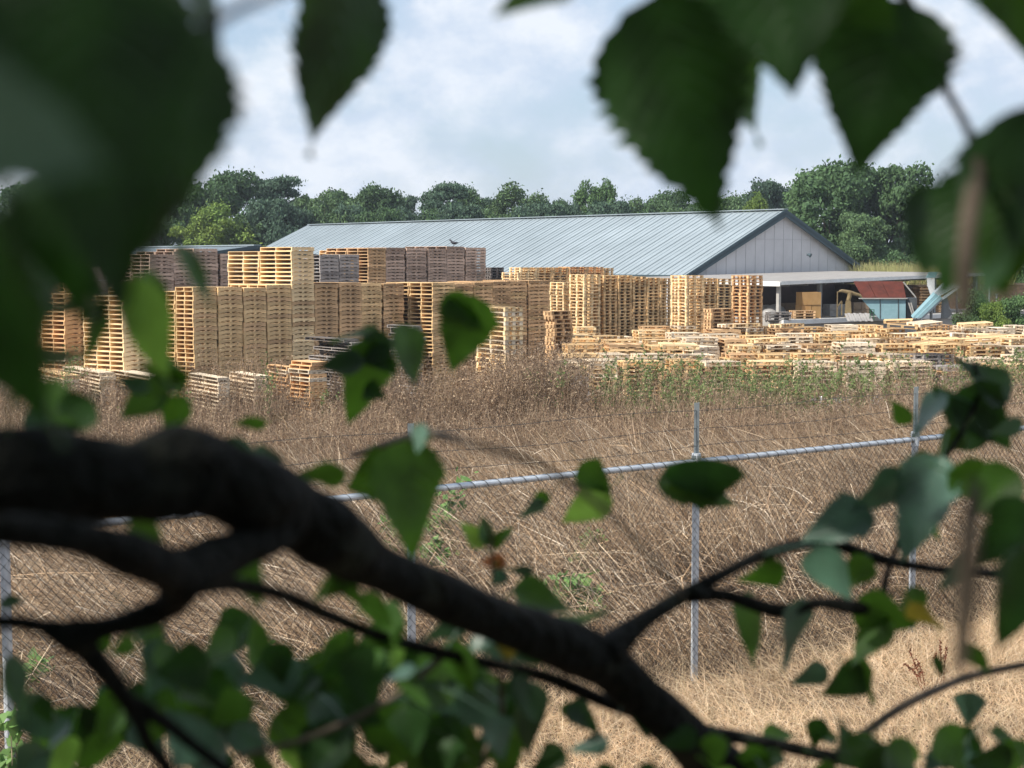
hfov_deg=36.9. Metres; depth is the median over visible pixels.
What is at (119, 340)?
wooden pallet
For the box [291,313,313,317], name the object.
wooden pallet
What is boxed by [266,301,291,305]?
wooden pallet
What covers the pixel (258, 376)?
wooden pallet
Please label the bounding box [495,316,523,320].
wooden pallet
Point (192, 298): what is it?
wooden pallet
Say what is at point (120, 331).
wooden pallet
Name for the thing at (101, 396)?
wooden pallet
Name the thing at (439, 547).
bramble
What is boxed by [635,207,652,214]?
bush
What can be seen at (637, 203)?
broadleaf tree
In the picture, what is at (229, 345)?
wooden pallet
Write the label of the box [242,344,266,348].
wooden pallet
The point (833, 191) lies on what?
broadleaf tree
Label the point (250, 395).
wooden pallet
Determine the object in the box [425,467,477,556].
bramble
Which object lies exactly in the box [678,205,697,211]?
bush
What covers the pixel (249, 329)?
wooden pallet
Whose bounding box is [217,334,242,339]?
wooden pallet
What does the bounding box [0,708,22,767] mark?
bramble
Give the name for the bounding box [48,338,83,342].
wooden pallet
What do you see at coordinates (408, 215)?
bush
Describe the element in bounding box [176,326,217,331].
wooden pallet
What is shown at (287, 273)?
wooden pallet
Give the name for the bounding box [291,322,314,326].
wooden pallet
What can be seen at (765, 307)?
sack
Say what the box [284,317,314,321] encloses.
wooden pallet
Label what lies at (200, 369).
wooden pallet
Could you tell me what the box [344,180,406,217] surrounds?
broadleaf tree
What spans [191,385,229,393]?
wooden pallet
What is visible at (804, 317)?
wooden pallet
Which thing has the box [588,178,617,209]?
broadleaf tree
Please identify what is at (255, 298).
wooden pallet
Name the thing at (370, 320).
wooden pallet
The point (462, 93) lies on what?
sky
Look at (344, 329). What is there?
wooden pallet
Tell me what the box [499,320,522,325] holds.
wooden pallet
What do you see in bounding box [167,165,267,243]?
broadleaf tree
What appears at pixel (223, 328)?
wooden pallet
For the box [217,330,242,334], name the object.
wooden pallet
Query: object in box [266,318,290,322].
wooden pallet
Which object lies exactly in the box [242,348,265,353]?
wooden pallet
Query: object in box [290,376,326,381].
wooden pallet
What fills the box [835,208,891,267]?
broadleaf tree
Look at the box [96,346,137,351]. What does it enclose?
wooden pallet
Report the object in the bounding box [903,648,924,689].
dock plant
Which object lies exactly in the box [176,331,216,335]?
wooden pallet
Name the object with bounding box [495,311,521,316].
wooden pallet
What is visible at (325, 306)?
wooden pallet
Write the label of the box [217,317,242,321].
wooden pallet
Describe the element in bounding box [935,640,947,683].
dock plant
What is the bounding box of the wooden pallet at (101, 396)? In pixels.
[80,390,116,398]
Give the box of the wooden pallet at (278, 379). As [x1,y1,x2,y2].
[273,376,289,381]
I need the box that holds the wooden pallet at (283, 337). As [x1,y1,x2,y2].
[266,335,291,339]
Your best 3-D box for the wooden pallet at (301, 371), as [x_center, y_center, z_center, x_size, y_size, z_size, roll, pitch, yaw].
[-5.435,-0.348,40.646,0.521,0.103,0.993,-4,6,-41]
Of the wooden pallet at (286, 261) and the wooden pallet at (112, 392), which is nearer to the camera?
the wooden pallet at (112, 392)
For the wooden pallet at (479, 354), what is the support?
on the pallet stacks at (624, 316)
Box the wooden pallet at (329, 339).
[305,336,358,342]
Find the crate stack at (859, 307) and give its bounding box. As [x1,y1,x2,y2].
[851,302,868,315]
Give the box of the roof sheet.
[844,313,872,321]
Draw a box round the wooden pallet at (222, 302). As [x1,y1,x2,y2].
[217,300,241,304]
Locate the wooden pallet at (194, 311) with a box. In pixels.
[176,309,216,313]
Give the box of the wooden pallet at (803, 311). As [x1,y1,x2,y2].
[789,310,815,312]
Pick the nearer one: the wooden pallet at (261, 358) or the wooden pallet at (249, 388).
the wooden pallet at (249, 388)
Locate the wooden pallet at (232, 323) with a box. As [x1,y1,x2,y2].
[217,321,241,326]
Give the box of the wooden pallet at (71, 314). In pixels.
[53,313,77,316]
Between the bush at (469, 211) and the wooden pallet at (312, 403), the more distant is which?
the bush at (469, 211)
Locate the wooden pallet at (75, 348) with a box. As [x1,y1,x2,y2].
[53,347,84,349]
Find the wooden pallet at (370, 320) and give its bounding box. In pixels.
[362,318,381,322]
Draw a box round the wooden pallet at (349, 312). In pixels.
[330,311,361,314]
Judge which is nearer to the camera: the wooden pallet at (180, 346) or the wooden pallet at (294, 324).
the wooden pallet at (180, 346)
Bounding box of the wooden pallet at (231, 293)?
[209,291,241,295]
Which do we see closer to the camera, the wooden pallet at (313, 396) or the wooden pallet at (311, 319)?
the wooden pallet at (313, 396)
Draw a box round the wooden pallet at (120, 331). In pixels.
[83,328,126,333]
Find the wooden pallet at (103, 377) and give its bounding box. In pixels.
[73,372,115,379]
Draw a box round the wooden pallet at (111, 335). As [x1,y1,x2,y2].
[84,332,129,337]
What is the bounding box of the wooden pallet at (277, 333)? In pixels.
[266,331,291,335]
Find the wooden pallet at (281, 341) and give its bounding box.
[267,339,291,344]
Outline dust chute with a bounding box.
[927,272,935,319]
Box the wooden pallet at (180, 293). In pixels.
[176,291,216,295]
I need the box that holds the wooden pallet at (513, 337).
[490,333,522,339]
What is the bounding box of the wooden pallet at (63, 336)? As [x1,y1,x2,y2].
[47,334,83,338]
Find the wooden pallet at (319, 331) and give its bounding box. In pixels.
[314,329,337,333]
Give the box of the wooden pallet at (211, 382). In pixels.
[191,377,229,385]
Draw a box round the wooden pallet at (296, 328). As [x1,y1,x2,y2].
[292,326,313,330]
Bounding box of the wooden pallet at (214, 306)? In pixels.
[176,304,216,308]
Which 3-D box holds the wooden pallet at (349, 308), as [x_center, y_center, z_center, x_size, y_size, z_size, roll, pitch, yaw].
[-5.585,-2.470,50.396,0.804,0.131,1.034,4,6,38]
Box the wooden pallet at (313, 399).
[287,396,324,401]
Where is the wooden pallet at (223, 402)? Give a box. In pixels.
[197,399,228,404]
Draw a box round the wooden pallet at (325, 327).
[314,325,337,329]
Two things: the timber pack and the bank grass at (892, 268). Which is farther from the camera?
the bank grass at (892, 268)
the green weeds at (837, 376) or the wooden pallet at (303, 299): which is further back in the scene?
the wooden pallet at (303, 299)
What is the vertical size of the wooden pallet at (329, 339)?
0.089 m
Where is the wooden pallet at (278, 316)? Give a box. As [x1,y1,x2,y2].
[266,314,290,318]
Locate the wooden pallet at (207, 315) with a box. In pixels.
[175,313,216,317]
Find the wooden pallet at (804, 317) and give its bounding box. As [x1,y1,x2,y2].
[791,316,815,318]
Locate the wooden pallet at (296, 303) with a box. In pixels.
[292,301,313,305]
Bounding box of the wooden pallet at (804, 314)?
[791,313,815,315]
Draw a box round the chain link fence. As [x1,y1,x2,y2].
[0,383,1023,767]
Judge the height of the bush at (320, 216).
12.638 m
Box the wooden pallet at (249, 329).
[243,326,265,331]
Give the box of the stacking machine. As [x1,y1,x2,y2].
[836,289,862,316]
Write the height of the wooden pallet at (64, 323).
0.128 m
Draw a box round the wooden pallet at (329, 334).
[315,333,338,336]
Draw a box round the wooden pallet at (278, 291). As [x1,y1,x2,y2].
[266,289,290,293]
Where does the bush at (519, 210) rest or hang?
on the ground at (780, 709)
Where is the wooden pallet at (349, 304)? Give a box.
[329,303,361,306]
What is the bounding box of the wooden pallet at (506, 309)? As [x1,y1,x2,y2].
[491,306,522,311]
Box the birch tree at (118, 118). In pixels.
[0,0,1023,767]
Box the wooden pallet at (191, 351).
[176,348,217,353]
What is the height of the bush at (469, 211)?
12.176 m
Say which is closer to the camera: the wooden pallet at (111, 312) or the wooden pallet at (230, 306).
the wooden pallet at (111, 312)
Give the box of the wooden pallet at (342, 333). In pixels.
[338,331,353,335]
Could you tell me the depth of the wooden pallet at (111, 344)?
42.50 m
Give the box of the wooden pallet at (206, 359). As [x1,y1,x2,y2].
[176,357,217,362]
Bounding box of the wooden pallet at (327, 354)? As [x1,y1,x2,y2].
[320,352,334,355]
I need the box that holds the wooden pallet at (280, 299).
[257,297,291,301]
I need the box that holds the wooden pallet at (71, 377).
[50,369,80,379]
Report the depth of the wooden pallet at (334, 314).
49.30 m
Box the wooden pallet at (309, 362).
[291,360,324,365]
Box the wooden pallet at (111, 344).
[84,341,135,347]
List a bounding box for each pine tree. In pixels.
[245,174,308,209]
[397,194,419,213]
[418,180,473,211]
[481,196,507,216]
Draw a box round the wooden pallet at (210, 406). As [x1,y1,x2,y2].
[194,400,228,408]
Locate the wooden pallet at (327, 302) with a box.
[314,300,336,304]
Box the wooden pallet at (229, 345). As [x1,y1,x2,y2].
[217,343,242,347]
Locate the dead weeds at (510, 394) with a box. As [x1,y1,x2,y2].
[0,326,1023,493]
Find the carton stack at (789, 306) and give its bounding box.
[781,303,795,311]
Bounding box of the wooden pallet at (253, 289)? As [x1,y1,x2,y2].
[242,287,265,291]
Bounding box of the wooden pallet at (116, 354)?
[92,351,141,356]
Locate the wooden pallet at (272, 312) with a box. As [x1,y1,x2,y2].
[258,310,291,314]
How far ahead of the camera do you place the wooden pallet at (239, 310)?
46.07 m
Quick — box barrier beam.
[781,313,954,323]
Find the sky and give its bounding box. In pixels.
[0,0,1023,243]
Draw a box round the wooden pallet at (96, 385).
[79,379,114,387]
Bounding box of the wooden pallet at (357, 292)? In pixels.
[329,290,360,294]
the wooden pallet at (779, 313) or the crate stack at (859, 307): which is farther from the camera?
the crate stack at (859, 307)
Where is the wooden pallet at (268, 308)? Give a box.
[266,306,291,310]
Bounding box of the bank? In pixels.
[835,283,1023,308]
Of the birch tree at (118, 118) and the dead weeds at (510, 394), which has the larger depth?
the dead weeds at (510, 394)
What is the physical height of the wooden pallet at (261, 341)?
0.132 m
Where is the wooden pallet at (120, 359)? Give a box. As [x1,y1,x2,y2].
[88,355,144,361]
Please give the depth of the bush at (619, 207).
151.28 m
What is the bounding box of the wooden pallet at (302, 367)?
[289,364,323,369]
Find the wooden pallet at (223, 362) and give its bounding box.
[218,360,242,365]
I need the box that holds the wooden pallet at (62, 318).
[50,316,77,320]
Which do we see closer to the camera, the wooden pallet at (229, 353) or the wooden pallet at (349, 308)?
the wooden pallet at (229, 353)
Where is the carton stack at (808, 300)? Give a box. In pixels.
[795,292,820,317]
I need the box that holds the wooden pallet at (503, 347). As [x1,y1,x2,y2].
[481,342,520,349]
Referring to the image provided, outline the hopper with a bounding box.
[853,281,916,318]
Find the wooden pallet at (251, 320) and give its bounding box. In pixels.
[242,318,266,322]
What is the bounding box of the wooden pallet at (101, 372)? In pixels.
[63,366,114,375]
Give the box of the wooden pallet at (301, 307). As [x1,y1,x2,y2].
[292,305,314,309]
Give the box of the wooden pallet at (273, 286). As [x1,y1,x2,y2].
[249,284,290,288]
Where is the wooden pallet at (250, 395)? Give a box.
[230,391,267,399]
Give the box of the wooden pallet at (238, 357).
[218,355,242,360]
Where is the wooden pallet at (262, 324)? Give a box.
[242,322,265,326]
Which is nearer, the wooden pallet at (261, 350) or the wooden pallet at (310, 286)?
the wooden pallet at (261, 350)
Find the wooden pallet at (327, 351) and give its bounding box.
[319,350,338,353]
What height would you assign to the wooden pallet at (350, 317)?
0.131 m
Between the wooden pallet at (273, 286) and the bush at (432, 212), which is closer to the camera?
the wooden pallet at (273, 286)
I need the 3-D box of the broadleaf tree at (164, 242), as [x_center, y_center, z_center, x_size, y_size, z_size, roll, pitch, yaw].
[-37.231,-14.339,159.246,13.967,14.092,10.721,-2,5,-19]
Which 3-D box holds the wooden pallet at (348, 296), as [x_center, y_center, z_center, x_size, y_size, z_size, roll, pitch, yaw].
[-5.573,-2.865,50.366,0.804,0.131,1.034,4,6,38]
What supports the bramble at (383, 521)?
on the ground at (780, 709)
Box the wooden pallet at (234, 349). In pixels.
[217,347,241,352]
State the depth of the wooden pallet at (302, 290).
48.38 m
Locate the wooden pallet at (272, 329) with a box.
[266,327,291,331]
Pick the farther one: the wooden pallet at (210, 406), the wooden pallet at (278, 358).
the wooden pallet at (278, 358)
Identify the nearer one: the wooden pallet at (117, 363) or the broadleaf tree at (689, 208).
the wooden pallet at (117, 363)
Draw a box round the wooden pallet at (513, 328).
[494,325,522,330]
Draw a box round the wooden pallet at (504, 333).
[492,330,521,335]
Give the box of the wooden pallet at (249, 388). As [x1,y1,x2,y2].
[229,384,266,391]
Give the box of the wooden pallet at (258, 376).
[230,371,268,379]
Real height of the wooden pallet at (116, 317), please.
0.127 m
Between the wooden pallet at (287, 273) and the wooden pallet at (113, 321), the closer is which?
the wooden pallet at (113, 321)
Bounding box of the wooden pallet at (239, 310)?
[217,308,242,312]
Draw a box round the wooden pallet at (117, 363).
[85,360,150,365]
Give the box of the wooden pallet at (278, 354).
[267,352,291,356]
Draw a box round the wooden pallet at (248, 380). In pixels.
[229,376,267,383]
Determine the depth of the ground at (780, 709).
12.25 m
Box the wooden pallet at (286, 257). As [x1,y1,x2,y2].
[259,255,313,259]
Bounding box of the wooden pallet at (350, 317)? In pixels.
[338,315,361,319]
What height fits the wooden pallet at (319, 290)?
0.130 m
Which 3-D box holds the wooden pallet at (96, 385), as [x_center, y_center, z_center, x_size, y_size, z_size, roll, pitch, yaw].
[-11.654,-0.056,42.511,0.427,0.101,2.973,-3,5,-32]
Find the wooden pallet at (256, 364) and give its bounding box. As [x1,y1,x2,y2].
[244,361,266,366]
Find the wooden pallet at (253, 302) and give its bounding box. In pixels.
[242,301,265,304]
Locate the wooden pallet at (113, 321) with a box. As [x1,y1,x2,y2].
[83,319,124,323]
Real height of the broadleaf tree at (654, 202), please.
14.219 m
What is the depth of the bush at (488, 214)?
152.51 m
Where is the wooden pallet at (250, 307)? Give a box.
[234,305,265,309]
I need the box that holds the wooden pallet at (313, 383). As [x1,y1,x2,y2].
[290,380,326,385]
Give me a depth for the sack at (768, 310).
83.75 m
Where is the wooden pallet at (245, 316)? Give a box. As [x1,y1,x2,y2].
[242,314,265,318]
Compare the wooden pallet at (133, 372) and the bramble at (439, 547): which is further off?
the wooden pallet at (133, 372)
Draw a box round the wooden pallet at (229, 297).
[217,296,241,299]
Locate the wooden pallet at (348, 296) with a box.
[329,295,361,298]
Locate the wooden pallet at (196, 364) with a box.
[177,361,217,366]
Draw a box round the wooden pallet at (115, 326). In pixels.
[83,323,126,328]
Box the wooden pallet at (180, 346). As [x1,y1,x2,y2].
[176,344,216,348]
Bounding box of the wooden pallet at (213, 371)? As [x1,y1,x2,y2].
[188,370,217,373]
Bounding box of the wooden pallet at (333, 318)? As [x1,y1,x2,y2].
[315,316,338,320]
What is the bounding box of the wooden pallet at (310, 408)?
[291,404,327,409]
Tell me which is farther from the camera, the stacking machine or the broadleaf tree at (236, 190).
the broadleaf tree at (236, 190)
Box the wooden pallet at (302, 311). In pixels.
[292,309,313,313]
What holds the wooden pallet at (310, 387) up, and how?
on the wooden pallet at (315, 392)
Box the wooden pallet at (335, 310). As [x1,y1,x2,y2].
[307,308,337,312]
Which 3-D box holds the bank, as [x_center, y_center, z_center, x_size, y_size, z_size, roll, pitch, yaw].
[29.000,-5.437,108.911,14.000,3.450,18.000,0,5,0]
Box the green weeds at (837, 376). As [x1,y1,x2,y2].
[51,339,1023,438]
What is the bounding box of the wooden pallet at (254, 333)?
[242,331,265,335]
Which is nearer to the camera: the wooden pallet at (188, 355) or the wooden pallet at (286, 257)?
the wooden pallet at (188, 355)
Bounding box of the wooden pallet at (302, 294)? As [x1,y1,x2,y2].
[291,293,313,296]
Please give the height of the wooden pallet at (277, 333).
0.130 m
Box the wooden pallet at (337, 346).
[319,343,348,348]
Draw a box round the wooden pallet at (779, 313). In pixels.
[765,312,791,314]
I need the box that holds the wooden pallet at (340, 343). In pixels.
[319,341,355,345]
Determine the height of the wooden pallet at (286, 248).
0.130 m
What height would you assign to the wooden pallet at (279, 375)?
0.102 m
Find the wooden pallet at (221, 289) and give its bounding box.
[209,287,241,291]
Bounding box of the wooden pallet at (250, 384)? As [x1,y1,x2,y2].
[230,380,267,387]
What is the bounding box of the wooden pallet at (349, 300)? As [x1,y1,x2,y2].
[329,299,361,302]
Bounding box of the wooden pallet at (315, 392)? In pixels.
[290,388,326,393]
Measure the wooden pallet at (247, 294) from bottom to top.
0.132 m
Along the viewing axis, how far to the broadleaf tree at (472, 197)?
167.99 m
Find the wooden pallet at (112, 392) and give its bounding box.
[79,387,115,394]
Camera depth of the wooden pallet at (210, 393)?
40.96 m
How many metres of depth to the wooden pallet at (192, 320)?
45.35 m
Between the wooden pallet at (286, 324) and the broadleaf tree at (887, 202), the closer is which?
the wooden pallet at (286, 324)
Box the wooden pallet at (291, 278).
[260,276,313,280]
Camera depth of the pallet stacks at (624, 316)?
55.91 m
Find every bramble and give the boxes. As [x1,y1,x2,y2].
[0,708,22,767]
[25,646,54,692]
[377,514,402,549]
[420,535,451,570]
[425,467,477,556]
[544,570,610,615]
[568,527,607,584]
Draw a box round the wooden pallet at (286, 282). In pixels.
[259,280,313,284]
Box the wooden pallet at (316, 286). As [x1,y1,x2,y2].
[306,284,337,288]
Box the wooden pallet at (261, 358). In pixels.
[243,357,266,362]
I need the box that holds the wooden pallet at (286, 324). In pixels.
[259,322,291,327]
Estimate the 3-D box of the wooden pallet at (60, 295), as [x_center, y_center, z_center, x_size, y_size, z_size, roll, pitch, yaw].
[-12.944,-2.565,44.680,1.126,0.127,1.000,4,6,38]
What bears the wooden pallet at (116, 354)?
on the wooden pallet at (120, 359)
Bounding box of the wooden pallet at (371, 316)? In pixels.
[362,315,381,318]
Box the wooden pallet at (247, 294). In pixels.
[233,292,265,296]
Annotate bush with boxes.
[228,208,264,244]
[237,192,298,245]
[284,201,316,228]
[303,203,349,224]
[332,200,369,222]
[352,204,403,223]
[396,204,429,221]
[418,202,462,221]
[433,198,486,220]
[481,206,519,219]
[506,201,533,218]
[523,197,569,217]
[562,200,590,216]
[587,194,634,215]
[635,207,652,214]
[656,200,681,213]
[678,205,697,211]
[723,190,745,211]
[839,238,875,264]
[886,248,915,268]
[950,287,989,332]
[977,298,1013,329]
[995,292,1023,332]
[1017,271,1023,282]
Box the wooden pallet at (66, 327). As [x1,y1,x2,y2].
[48,325,83,329]
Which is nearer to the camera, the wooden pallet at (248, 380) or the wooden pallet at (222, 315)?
the wooden pallet at (248, 380)
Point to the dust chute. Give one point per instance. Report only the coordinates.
(931, 283)
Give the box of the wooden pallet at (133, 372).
[103,368,150,376]
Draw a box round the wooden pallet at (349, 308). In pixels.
[330,307,361,310]
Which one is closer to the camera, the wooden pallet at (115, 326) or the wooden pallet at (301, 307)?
the wooden pallet at (115, 326)
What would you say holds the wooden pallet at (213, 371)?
on the pallet stacks at (624, 316)
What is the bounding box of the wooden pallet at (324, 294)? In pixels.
[314,292,337,296]
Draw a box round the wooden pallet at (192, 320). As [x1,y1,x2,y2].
[176,318,216,322]
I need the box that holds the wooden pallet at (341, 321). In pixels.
[338,319,361,323]
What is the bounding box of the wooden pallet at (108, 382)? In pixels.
[81,376,115,383]
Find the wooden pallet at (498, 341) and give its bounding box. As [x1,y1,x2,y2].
[488,338,522,344]
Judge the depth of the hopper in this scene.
82.98 m
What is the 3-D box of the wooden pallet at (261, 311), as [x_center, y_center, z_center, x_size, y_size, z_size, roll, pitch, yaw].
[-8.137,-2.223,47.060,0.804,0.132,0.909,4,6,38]
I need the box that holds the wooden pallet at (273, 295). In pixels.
[266,293,291,297]
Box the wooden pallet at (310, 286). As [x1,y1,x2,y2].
[291,284,313,288]
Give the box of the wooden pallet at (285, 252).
[259,251,312,254]
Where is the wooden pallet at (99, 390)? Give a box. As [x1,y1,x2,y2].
[80,383,115,391]
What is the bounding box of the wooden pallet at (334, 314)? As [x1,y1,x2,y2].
[306,312,337,316]
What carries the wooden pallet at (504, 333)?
on the wooden pallet at (513, 337)
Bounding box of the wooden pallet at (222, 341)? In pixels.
[217,338,242,343]
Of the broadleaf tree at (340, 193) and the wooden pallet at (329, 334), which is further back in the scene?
the broadleaf tree at (340, 193)
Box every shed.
[90,245,317,291]
[266,209,864,311]
[650,271,977,316]
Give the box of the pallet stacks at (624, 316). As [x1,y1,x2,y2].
[22,246,1023,440]
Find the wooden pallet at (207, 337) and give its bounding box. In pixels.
[176,335,216,340]
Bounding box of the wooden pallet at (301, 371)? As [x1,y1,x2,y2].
[288,368,324,373]
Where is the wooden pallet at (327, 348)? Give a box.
[313,346,344,351]
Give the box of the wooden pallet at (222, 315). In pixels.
[209,313,241,317]
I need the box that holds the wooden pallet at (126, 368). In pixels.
[84,364,141,370]
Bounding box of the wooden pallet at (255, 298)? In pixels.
[242,296,265,300]
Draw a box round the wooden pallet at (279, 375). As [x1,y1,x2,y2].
[269,372,289,377]
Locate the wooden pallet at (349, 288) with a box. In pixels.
[331,286,361,290]
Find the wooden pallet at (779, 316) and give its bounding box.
[764,315,790,317]
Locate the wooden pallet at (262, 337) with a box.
[243,335,265,340]
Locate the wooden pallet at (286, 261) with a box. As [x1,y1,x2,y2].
[260,260,313,263]
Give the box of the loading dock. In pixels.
[666,308,1023,334]
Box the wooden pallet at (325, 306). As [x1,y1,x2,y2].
[314,304,337,308]
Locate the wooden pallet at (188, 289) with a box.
[175,287,215,291]
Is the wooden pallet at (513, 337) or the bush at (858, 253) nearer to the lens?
the wooden pallet at (513, 337)
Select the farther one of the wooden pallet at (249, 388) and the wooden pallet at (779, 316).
the wooden pallet at (779, 316)
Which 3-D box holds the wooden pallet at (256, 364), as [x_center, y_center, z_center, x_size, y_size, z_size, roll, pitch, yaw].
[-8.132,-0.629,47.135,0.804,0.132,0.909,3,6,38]
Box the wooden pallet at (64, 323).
[50,320,82,325]
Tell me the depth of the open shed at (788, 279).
88.91 m
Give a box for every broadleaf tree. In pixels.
[0,184,21,212]
[154,192,197,245]
[166,198,263,246]
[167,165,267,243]
[234,215,286,244]
[288,189,371,217]
[324,187,352,203]
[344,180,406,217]
[455,182,485,209]
[486,178,530,217]
[527,188,550,206]
[551,197,570,211]
[570,176,600,216]
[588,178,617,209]
[624,195,645,213]
[641,186,689,212]
[682,203,694,211]
[725,189,752,207]
[742,177,795,210]
[742,189,768,211]
[781,178,823,229]
[785,154,892,254]
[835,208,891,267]
[847,160,934,259]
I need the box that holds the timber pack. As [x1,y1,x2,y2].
[911,287,941,311]
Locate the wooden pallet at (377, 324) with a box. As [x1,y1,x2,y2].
[362,322,381,326]
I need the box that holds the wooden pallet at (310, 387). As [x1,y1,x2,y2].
[291,384,326,389]
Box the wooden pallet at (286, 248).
[260,247,313,250]
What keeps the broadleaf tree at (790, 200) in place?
on the ground at (780, 709)
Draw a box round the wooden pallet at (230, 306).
[217,304,242,308]
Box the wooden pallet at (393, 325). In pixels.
[387,324,421,328]
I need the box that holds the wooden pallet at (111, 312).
[107,310,121,314]
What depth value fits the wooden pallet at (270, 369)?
42.17 m
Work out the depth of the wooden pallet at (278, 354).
47.75 m
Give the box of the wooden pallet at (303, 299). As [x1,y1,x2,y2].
[283,297,314,301]
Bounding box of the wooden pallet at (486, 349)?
[477,347,522,353]
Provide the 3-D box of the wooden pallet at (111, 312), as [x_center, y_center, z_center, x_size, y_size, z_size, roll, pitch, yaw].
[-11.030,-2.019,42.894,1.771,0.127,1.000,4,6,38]
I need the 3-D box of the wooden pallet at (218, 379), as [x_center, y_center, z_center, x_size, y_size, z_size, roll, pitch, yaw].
[-8.123,-0.188,41.089,0.318,0.104,2.112,-3,5,-32]
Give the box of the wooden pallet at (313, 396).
[290,392,326,397]
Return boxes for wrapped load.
[823,304,844,316]
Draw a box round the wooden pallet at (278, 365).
[267,364,288,370]
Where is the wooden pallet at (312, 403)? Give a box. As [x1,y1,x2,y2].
[289,401,326,405]
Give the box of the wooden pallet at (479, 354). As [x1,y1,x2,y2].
[477,351,522,358]
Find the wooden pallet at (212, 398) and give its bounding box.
[188,392,229,401]
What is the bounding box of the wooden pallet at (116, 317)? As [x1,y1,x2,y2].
[108,315,122,319]
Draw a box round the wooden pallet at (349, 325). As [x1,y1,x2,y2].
[338,323,361,327]
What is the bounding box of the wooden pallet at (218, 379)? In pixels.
[189,372,228,381]
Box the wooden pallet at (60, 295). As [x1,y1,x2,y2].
[57,293,64,298]
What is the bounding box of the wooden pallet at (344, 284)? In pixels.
[322,282,360,286]
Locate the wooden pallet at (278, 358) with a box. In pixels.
[267,356,291,361]
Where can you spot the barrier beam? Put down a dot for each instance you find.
(827, 320)
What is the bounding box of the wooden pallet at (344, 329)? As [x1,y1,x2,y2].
[338,327,360,331]
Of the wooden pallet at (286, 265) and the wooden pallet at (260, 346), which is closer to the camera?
the wooden pallet at (260, 346)
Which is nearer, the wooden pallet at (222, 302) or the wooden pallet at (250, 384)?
the wooden pallet at (250, 384)
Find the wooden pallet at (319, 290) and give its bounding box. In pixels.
[314,288,336,292]
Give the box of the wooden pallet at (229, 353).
[218,351,242,356]
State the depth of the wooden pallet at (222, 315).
46.06 m
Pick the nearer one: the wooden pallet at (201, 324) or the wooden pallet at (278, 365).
the wooden pallet at (278, 365)
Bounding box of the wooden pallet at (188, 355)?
[177,352,217,357]
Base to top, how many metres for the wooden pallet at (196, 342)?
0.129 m
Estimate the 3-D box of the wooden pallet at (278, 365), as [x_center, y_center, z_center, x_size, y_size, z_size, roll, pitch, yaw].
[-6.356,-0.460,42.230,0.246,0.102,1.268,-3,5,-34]
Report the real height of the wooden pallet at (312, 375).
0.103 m
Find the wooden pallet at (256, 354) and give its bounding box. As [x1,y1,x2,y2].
[243,353,266,357]
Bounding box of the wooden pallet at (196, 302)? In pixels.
[175,300,216,304]
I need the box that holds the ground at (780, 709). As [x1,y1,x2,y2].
[0,353,1023,767]
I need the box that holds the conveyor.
[911,289,956,319]
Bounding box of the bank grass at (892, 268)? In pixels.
[844,257,978,284]
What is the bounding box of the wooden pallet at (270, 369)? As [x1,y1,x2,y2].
[269,368,289,374]
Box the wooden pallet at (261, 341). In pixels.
[243,339,266,344]
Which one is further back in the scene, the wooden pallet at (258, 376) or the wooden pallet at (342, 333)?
the wooden pallet at (342, 333)
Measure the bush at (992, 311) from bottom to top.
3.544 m
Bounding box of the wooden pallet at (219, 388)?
[189,380,229,389]
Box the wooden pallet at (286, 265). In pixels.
[260,264,313,267]
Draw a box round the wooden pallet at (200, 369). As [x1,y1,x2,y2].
[182,366,217,370]
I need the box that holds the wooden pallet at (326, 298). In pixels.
[315,296,337,300]
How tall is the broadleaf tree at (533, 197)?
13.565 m
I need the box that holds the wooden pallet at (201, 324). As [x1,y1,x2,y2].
[175,322,216,326]
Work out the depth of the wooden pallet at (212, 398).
40.94 m
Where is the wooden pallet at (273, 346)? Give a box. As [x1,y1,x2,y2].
[266,343,291,348]
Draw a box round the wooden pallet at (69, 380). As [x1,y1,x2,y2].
[51,377,79,383]
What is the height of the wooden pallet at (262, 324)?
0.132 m
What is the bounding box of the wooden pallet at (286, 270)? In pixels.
[260,268,313,271]
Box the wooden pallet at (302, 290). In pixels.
[291,289,313,292]
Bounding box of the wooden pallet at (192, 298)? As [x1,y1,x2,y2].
[176,296,216,300]
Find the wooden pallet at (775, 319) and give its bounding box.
[764,317,790,320]
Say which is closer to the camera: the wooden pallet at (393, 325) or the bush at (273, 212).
the wooden pallet at (393, 325)
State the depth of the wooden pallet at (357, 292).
50.10 m
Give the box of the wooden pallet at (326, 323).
[315,321,337,325]
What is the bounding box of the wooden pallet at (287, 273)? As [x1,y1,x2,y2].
[260,272,313,275]
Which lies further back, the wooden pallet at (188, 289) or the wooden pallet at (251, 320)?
the wooden pallet at (251, 320)
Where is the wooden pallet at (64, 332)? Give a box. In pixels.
[45,329,83,334]
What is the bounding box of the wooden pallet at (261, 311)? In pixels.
[242,309,265,313]
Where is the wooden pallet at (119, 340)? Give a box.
[83,337,132,342]
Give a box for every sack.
[757,305,769,315]
[762,309,775,316]
[766,304,785,316]
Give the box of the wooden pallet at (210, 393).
[187,388,228,397]
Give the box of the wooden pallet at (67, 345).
[46,342,83,347]
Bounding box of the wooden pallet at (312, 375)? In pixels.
[289,372,326,377]
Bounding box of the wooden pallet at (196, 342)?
[175,339,216,344]
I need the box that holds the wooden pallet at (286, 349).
[266,347,291,352]
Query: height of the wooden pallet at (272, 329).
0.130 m
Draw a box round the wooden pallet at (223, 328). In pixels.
[217,326,242,330]
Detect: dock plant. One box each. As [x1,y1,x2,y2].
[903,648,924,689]
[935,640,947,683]

